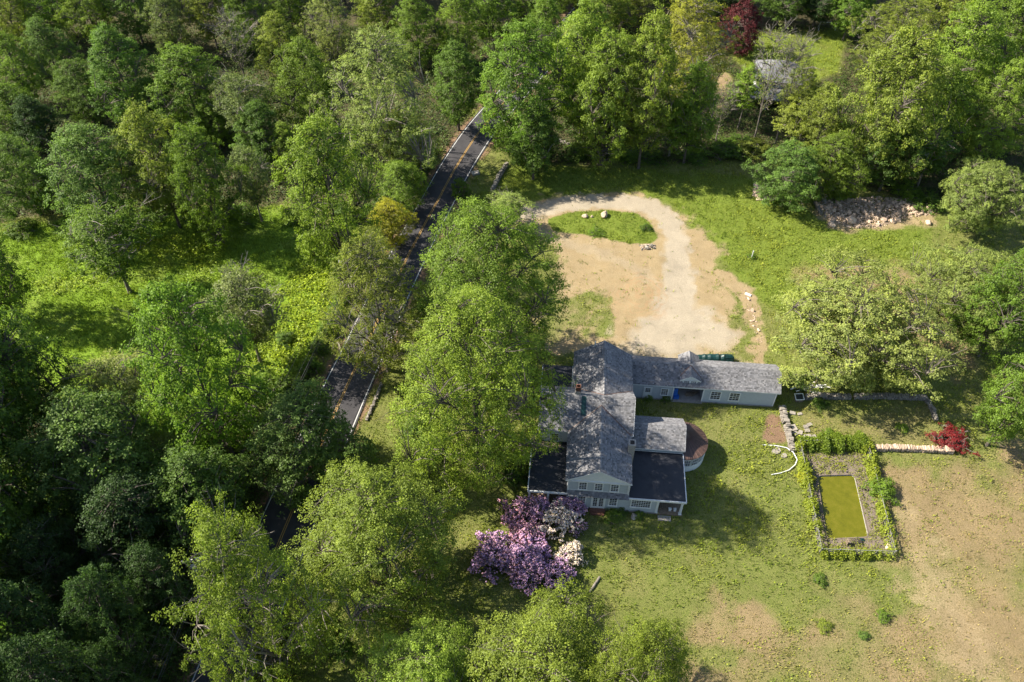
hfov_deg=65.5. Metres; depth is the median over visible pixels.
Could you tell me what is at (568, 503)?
rhododendron
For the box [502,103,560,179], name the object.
forest tree
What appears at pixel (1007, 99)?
forest tree
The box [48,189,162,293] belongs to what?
broadleaf tree
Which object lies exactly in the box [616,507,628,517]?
shrub
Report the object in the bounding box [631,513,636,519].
boulder
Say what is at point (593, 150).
shrub
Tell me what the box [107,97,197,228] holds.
forest tree
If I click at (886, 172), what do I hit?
forest tree
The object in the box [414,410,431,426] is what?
shrub
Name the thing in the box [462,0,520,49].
forest tree
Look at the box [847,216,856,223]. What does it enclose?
boulder
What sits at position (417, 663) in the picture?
maple tree
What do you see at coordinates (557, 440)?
window
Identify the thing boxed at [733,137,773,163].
shrub
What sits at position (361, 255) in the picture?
broadleaf tree
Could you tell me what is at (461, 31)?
forest tree
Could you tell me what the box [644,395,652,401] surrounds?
shrub
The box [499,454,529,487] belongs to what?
shrub
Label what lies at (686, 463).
sunroom window
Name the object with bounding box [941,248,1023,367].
forest tree
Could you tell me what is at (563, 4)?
forest tree
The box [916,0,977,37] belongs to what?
forest tree
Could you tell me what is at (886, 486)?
shrub
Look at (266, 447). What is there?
telephone cable
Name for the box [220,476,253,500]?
shrub
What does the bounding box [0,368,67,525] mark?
forest tree
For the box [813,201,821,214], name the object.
fallen trunk
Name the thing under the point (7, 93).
forest tree
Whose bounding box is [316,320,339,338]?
shrub
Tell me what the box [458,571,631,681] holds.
maple tree
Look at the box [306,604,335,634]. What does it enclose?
shrub
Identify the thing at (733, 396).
window
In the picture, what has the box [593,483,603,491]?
window
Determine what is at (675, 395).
blue sheeting
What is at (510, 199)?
broadleaf tree
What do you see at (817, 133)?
forest tree
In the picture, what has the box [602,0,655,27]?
forest tree
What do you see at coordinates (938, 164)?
forest tree
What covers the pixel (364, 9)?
forest tree
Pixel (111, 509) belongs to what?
broadleaf tree
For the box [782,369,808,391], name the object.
shrub
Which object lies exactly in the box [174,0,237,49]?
forest tree
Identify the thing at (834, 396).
stone wall
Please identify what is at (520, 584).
rhododendron
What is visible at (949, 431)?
red japanese maple
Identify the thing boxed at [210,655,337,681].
broadleaf tree
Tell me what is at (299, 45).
forest tree
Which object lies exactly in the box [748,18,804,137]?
dead tree
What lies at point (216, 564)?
maple tree
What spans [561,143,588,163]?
shrub
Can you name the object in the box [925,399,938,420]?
stone wall
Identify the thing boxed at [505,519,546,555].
rhododendron
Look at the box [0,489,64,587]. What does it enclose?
broadleaf tree
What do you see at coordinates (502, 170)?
stone wall
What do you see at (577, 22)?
forest tree
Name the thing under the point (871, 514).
pool deck
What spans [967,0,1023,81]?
forest tree
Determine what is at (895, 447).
stone wall
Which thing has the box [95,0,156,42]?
forest tree
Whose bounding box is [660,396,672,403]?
shrub
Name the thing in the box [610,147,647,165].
shrub
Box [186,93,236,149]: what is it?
forest tree
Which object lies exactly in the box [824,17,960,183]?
forest tree
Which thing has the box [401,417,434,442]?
shrub
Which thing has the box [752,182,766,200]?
rock pile
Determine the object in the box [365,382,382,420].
stone wall
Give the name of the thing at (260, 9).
forest tree
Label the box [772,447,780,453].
paving stone
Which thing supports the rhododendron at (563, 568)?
on the ground at (680, 316)
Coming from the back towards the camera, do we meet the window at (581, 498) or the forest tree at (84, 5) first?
the forest tree at (84, 5)
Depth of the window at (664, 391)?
109.67 m
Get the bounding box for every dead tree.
[710,77,740,141]
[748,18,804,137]
[774,28,821,144]
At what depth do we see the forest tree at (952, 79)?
138.06 m
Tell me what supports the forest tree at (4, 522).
on the ground at (680, 316)
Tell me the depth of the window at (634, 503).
97.07 m
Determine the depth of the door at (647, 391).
109.94 m
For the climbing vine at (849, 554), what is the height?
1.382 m
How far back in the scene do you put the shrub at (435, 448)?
103.52 m
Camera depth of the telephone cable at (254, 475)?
93.81 m
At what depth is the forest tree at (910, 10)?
163.23 m
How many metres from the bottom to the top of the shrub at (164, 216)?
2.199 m
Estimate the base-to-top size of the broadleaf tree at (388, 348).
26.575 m
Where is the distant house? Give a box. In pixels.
[747,59,802,109]
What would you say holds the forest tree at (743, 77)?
on the ground at (680, 316)
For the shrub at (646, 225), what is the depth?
136.28 m
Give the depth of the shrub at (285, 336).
117.50 m
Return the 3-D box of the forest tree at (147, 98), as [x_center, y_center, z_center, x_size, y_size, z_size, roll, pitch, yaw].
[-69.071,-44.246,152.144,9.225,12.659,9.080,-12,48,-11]
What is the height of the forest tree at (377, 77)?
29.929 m
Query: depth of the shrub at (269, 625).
86.53 m
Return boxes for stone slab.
[791,424,797,430]
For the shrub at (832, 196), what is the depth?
142.04 m
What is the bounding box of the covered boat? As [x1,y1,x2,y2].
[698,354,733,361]
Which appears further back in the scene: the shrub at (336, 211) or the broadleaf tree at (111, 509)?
the shrub at (336, 211)
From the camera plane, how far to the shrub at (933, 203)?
139.90 m
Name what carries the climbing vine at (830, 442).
attached to the pool fence
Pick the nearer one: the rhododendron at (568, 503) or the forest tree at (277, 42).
the rhododendron at (568, 503)
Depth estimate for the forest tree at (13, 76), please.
156.94 m
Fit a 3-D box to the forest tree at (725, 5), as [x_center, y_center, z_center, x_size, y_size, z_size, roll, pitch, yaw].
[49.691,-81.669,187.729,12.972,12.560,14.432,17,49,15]
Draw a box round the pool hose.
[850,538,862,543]
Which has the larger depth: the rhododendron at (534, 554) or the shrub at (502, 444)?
the shrub at (502, 444)
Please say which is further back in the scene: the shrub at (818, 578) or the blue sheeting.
the blue sheeting
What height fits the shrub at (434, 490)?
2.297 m
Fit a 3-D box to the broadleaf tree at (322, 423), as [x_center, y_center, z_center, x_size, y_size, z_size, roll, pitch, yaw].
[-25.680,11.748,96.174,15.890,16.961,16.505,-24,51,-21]
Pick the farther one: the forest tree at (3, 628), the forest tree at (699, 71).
the forest tree at (699, 71)
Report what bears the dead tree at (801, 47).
on the ground at (680, 316)
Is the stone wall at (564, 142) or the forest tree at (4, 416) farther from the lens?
the stone wall at (564, 142)
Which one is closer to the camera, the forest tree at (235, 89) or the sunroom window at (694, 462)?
the sunroom window at (694, 462)
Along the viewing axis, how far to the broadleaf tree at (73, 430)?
84.64 m
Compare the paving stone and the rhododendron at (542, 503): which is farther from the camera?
the paving stone
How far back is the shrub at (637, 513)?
97.69 m
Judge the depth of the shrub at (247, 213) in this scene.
137.30 m
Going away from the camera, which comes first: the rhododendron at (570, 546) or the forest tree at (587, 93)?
the rhododendron at (570, 546)
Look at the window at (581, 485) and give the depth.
96.05 m
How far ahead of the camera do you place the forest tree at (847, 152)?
135.50 m
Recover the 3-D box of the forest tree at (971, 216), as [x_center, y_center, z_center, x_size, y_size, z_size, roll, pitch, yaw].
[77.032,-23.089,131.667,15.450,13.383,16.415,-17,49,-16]
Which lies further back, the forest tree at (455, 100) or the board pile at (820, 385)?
the forest tree at (455, 100)
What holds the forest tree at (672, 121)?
on the ground at (680, 316)
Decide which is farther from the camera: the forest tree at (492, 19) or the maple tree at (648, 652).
the forest tree at (492, 19)
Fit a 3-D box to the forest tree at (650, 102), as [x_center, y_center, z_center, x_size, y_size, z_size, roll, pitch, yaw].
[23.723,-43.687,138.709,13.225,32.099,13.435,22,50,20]
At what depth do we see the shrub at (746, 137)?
153.87 m
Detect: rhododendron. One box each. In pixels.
[467,529,528,584]
[496,493,537,532]
[496,526,568,581]
[502,564,538,595]
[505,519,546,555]
[522,493,554,526]
[529,552,576,601]
[536,496,583,542]
[552,495,587,526]
[552,540,587,567]
[569,519,588,537]
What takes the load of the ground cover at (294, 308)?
on the ground at (680, 316)
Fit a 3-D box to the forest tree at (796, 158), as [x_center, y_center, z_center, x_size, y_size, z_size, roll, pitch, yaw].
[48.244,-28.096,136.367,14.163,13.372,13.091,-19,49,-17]
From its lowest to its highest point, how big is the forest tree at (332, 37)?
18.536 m
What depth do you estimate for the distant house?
163.14 m
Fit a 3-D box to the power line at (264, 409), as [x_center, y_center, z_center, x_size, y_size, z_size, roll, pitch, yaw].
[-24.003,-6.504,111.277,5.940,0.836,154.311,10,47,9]
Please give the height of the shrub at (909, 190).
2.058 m
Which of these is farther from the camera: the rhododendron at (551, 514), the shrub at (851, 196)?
the shrub at (851, 196)
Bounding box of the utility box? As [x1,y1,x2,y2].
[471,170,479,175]
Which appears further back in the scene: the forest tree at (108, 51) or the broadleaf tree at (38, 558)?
the forest tree at (108, 51)
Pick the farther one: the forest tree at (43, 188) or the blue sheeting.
the forest tree at (43, 188)
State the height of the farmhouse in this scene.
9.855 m
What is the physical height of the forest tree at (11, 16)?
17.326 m
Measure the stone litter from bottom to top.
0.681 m
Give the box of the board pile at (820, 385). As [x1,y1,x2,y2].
[790,379,829,393]
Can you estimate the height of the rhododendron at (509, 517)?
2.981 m
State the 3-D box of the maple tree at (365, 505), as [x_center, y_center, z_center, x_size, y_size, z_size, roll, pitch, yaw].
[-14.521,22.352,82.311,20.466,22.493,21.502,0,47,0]
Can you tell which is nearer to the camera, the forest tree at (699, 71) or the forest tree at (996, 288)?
the forest tree at (996, 288)
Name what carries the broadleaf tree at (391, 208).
on the ground at (680, 316)
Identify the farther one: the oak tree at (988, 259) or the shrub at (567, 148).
the shrub at (567, 148)
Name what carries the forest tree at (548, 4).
on the ground at (680, 316)
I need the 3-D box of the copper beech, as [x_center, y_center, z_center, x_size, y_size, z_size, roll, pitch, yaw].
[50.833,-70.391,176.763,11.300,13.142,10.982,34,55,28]
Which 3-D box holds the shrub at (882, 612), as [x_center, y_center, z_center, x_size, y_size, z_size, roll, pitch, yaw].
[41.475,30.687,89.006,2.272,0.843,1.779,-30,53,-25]
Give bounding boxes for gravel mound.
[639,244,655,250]
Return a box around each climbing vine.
[794,439,826,551]
[796,430,869,454]
[818,541,895,561]
[858,437,900,556]
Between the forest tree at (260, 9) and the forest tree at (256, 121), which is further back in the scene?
the forest tree at (260, 9)
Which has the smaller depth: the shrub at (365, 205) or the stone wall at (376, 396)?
the stone wall at (376, 396)
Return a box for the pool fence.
[799,439,896,555]
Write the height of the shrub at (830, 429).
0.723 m
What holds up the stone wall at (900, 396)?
on the ground at (680, 316)
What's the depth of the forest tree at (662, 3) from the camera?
190.46 m
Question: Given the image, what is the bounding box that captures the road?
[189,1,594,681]
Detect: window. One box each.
[550,432,559,441]
[577,497,585,503]
[578,482,587,489]
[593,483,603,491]
[608,499,617,506]
[609,484,619,492]
[630,500,651,508]
[660,388,668,395]
[684,461,690,466]
[691,458,698,465]
[709,391,721,400]
[727,392,740,401]
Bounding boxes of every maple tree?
[148,482,351,681]
[281,455,471,656]
[348,608,487,681]
[376,279,577,496]
[410,195,573,392]
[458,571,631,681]
[579,611,695,681]
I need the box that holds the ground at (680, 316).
[0,0,1023,681]
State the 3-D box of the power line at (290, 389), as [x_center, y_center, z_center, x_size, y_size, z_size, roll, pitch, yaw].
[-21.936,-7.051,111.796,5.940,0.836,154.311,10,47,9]
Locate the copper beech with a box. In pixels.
[717,0,767,57]
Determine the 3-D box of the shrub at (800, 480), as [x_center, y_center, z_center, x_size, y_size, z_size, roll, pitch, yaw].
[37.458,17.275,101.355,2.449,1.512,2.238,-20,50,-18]
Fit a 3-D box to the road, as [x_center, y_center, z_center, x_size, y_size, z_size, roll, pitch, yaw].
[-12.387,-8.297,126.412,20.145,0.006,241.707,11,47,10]
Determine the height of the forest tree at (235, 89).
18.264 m
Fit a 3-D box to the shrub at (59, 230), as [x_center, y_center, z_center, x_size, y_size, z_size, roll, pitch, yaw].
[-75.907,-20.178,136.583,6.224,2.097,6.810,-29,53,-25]
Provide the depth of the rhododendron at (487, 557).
92.49 m
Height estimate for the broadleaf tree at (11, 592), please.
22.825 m
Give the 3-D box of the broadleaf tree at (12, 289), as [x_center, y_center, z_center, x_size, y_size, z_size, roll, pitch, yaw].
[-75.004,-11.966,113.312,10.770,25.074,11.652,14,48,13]
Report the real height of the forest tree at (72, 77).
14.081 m
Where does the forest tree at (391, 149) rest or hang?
on the ground at (680, 316)
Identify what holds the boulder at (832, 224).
on the ground at (680, 316)
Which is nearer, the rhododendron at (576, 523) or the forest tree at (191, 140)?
the rhododendron at (576, 523)
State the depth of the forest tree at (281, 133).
140.53 m
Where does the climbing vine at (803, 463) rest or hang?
attached to the pool fence
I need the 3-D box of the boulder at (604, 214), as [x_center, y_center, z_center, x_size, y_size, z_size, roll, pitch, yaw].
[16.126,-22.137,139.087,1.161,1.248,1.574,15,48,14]
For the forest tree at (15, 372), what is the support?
on the ground at (680, 316)
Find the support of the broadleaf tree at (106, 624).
on the ground at (680, 316)
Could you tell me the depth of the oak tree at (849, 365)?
105.76 m
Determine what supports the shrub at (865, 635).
on the ground at (680, 316)
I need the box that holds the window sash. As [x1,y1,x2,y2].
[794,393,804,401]
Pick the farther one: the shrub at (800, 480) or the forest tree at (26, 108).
the forest tree at (26, 108)
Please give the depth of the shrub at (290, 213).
137.36 m
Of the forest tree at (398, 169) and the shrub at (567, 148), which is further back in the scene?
the shrub at (567, 148)
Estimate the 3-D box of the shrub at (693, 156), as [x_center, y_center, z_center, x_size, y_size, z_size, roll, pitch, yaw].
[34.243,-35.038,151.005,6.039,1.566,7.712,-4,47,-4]
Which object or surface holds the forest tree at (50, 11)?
on the ground at (680, 316)
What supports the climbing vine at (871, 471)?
attached to the pool fence
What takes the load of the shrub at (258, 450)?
on the ground at (680, 316)
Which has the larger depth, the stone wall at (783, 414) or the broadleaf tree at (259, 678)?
the stone wall at (783, 414)
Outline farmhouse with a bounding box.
[527,340,781,521]
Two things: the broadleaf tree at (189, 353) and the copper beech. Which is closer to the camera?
the broadleaf tree at (189, 353)
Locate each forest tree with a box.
[0,0,45,47]
[0,30,44,98]
[0,79,46,148]
[0,132,62,222]
[0,290,89,469]
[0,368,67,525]
[0,465,37,609]
[0,602,34,681]
[6,93,64,156]
[17,14,83,90]
[18,0,76,38]
[26,163,69,213]
[33,119,167,247]
[46,57,111,123]
[53,0,116,44]
[84,20,171,128]
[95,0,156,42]
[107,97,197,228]
[124,77,173,130]
[132,0,194,51]
[139,41,249,142]
[162,121,250,250]
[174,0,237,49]
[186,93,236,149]
[200,6,259,90]
[206,64,275,154]
[222,0,274,54]
[222,143,275,220]
[229,98,287,172]
[253,10,313,79]
[262,35,343,140]
[264,0,317,41]
[268,121,301,169]
[270,105,389,278]
[294,0,362,64]
[307,21,437,181]
[348,0,402,48]
[368,106,440,184]
[376,159,432,218]
[388,0,447,68]
[428,38,487,130]
[430,0,488,58]
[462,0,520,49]
[471,13,578,168]
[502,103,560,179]
[505,0,560,34]
[519,0,566,73]
[542,0,632,141]
[555,0,588,13]
[564,26,662,171]
[580,0,637,44]
[595,97,642,151]
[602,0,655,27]
[607,1,681,168]
[651,0,743,99]
[653,0,690,12]
[655,97,697,155]
[660,55,721,162]
[695,0,743,17]
[726,62,769,128]
[742,137,825,211]
[752,0,811,25]
[771,85,829,139]
[776,60,820,115]
[788,82,844,163]
[794,0,846,27]
[796,128,871,200]
[823,0,879,40]
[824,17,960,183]
[845,0,945,83]
[860,114,932,191]
[889,54,984,155]
[894,0,1023,135]
[908,128,961,187]
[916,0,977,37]
[937,156,1023,236]
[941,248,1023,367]
[954,56,1023,161]
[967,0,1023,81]
[972,353,1023,450]
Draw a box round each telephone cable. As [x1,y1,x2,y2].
[157,61,498,680]
[159,113,457,681]
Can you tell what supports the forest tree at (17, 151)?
on the ground at (680, 316)
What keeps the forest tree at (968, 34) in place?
on the ground at (680, 316)
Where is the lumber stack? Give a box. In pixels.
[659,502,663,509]
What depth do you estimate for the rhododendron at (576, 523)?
95.62 m
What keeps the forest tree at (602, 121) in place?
on the ground at (680, 316)
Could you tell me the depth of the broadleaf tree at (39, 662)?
66.43 m
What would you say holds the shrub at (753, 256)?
on the ground at (680, 316)
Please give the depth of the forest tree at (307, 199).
114.16 m
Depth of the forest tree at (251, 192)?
130.15 m
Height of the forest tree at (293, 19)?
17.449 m
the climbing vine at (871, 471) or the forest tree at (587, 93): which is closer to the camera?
the climbing vine at (871, 471)
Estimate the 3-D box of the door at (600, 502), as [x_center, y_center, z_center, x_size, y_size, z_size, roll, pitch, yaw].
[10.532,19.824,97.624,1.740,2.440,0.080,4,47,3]
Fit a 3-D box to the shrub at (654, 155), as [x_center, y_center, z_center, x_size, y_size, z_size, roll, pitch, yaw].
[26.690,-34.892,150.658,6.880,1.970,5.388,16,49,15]
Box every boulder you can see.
[601,210,607,217]
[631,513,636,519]
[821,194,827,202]
[828,221,835,227]
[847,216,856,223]
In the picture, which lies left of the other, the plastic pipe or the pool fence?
the plastic pipe
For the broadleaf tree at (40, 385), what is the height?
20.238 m
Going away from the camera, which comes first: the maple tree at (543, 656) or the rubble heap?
the maple tree at (543, 656)
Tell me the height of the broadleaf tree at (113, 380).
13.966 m
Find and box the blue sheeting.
[672,388,678,398]
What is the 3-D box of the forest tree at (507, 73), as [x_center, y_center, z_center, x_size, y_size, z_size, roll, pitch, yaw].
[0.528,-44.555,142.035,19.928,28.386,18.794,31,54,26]
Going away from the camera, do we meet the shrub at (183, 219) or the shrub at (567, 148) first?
the shrub at (183, 219)
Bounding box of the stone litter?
[741,288,761,342]
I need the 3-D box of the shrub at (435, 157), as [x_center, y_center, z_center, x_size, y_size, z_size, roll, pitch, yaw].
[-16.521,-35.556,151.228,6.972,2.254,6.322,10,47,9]
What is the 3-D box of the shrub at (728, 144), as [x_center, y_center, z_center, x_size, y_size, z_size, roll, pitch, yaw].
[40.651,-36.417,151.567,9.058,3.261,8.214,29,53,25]
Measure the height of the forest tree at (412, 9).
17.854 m
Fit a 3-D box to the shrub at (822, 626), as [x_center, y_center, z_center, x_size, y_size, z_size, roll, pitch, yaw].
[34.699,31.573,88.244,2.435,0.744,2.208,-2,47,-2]
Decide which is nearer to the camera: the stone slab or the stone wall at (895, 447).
the stone wall at (895, 447)
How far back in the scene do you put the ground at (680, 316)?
109.17 m
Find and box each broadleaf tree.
[0,219,33,317]
[0,382,186,560]
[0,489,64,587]
[0,509,113,619]
[0,576,85,681]
[0,626,126,681]
[1,326,62,423]
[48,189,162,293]
[56,342,151,424]
[57,561,176,680]
[66,466,207,599]
[75,636,160,681]
[109,273,284,483]
[118,539,201,634]
[142,442,256,561]
[184,250,295,362]
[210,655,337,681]
[237,376,378,517]
[315,224,434,378]
[338,227,378,277]
[368,197,418,249]
[486,185,538,227]
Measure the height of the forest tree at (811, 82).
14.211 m
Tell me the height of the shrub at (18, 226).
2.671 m
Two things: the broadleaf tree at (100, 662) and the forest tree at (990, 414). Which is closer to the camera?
the broadleaf tree at (100, 662)
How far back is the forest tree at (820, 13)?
183.40 m
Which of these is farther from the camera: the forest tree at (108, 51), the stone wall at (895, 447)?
the forest tree at (108, 51)
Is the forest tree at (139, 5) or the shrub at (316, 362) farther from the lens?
the forest tree at (139, 5)
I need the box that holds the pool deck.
[799,445,890,555]
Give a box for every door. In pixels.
[590,498,605,508]
[642,387,652,397]
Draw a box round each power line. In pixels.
[130,47,493,680]
[138,47,496,677]
[151,52,498,679]
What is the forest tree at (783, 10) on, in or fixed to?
on the ground at (680, 316)
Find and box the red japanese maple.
[925,421,980,456]
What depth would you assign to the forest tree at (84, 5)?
175.93 m
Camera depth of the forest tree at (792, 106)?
145.15 m
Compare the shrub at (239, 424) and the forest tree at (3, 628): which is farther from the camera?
the shrub at (239, 424)
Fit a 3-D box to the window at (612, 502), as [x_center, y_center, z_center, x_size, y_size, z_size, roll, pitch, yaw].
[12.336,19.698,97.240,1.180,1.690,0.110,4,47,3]
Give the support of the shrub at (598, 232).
on the ground at (680, 316)
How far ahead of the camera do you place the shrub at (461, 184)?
142.07 m
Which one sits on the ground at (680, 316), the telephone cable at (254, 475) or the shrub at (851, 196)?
the shrub at (851, 196)
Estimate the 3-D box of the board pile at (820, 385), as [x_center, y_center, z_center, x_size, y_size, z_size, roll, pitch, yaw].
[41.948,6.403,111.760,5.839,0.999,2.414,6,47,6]
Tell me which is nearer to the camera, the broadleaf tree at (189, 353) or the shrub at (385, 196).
the broadleaf tree at (189, 353)
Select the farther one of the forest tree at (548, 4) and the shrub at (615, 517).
the forest tree at (548, 4)
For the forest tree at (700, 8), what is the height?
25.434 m
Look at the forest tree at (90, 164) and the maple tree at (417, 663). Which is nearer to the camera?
the maple tree at (417, 663)
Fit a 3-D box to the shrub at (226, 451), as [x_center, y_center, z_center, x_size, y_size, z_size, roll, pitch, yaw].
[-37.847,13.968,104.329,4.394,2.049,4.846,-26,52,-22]
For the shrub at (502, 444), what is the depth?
103.52 m
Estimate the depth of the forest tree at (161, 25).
172.21 m
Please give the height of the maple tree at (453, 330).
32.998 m
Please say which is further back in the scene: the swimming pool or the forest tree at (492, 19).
the forest tree at (492, 19)
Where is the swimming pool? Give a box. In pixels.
[817,474,868,538]
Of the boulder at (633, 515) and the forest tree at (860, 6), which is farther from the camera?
the forest tree at (860, 6)
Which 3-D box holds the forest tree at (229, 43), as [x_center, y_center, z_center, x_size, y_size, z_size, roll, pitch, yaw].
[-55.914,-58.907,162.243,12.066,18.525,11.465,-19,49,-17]
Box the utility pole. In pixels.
[181,554,216,598]
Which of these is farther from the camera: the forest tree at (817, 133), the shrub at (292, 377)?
the forest tree at (817, 133)
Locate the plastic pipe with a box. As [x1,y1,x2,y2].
[764,444,797,474]
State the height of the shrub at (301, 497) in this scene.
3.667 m
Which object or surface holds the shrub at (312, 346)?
on the ground at (680, 316)
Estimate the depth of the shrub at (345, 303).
123.37 m
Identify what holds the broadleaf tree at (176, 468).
on the ground at (680, 316)
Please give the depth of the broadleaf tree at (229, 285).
106.04 m
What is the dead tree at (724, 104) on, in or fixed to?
on the ground at (680, 316)
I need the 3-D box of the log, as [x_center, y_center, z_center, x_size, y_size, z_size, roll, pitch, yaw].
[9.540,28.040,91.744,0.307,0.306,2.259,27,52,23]
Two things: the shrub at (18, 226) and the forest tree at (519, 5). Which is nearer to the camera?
the shrub at (18, 226)
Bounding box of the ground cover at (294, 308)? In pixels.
[0,22,1023,681]
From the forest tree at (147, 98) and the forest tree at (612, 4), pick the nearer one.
the forest tree at (147, 98)
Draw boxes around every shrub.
[0,218,40,241]
[54,213,86,239]
[142,204,171,222]
[174,206,209,227]
[210,202,257,230]
[211,439,239,463]
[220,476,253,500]
[226,402,258,427]
[245,614,289,647]
[246,366,285,399]
[248,438,272,467]
[269,373,303,398]
[272,330,297,349]
[278,202,305,227]
[282,486,308,509]
[295,356,324,378]
[306,334,330,359]
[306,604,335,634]
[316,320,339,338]
[324,633,355,667]
[325,302,346,322]
[331,202,360,219]
[332,287,356,304]
[358,203,374,219]
[370,194,388,209]
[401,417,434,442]
[412,430,452,464]
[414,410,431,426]
[416,146,439,164]
[423,469,455,502]
[450,177,470,199]
[494,431,521,467]
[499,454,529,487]
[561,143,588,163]
[584,139,605,158]
[587,224,606,238]
[603,508,626,527]
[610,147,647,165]
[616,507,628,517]
[634,510,643,520]
[638,150,668,167]
[639,223,651,231]
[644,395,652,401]
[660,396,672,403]
[677,146,709,166]
[704,135,746,164]
[725,132,754,152]
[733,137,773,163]
[745,252,755,260]
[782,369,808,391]
[794,471,816,481]
[811,397,829,412]
[812,617,834,635]
[813,572,827,588]
[818,180,847,202]
[823,427,833,435]
[836,183,856,199]
[858,630,870,640]
[861,474,901,506]
[875,608,892,623]
[889,179,925,204]
[895,423,908,434]
[913,189,946,215]
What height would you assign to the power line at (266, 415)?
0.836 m
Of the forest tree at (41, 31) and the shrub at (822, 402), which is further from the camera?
the forest tree at (41, 31)
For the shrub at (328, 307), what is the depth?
120.77 m
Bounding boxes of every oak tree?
[768,244,978,402]
[894,239,1023,351]
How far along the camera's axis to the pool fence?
95.81 m
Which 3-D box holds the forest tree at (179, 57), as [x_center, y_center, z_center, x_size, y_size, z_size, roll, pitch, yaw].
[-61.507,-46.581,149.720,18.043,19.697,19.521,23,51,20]
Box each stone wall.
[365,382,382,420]
[490,162,508,191]
[548,136,569,145]
[778,405,789,423]
[783,422,795,451]
[804,392,851,399]
[853,392,928,400]
[868,443,953,454]
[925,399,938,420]
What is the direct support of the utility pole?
on the ground at (680, 316)
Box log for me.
[589,576,600,591]
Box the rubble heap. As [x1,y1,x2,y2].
[818,196,932,228]
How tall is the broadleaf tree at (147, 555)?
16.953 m
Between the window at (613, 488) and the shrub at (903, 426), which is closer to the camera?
the window at (613, 488)
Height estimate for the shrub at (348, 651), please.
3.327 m
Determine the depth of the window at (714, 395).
109.23 m
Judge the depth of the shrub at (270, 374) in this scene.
111.16 m
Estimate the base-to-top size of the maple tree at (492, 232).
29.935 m
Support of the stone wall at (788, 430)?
on the ground at (680, 316)
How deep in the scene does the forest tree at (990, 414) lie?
98.88 m

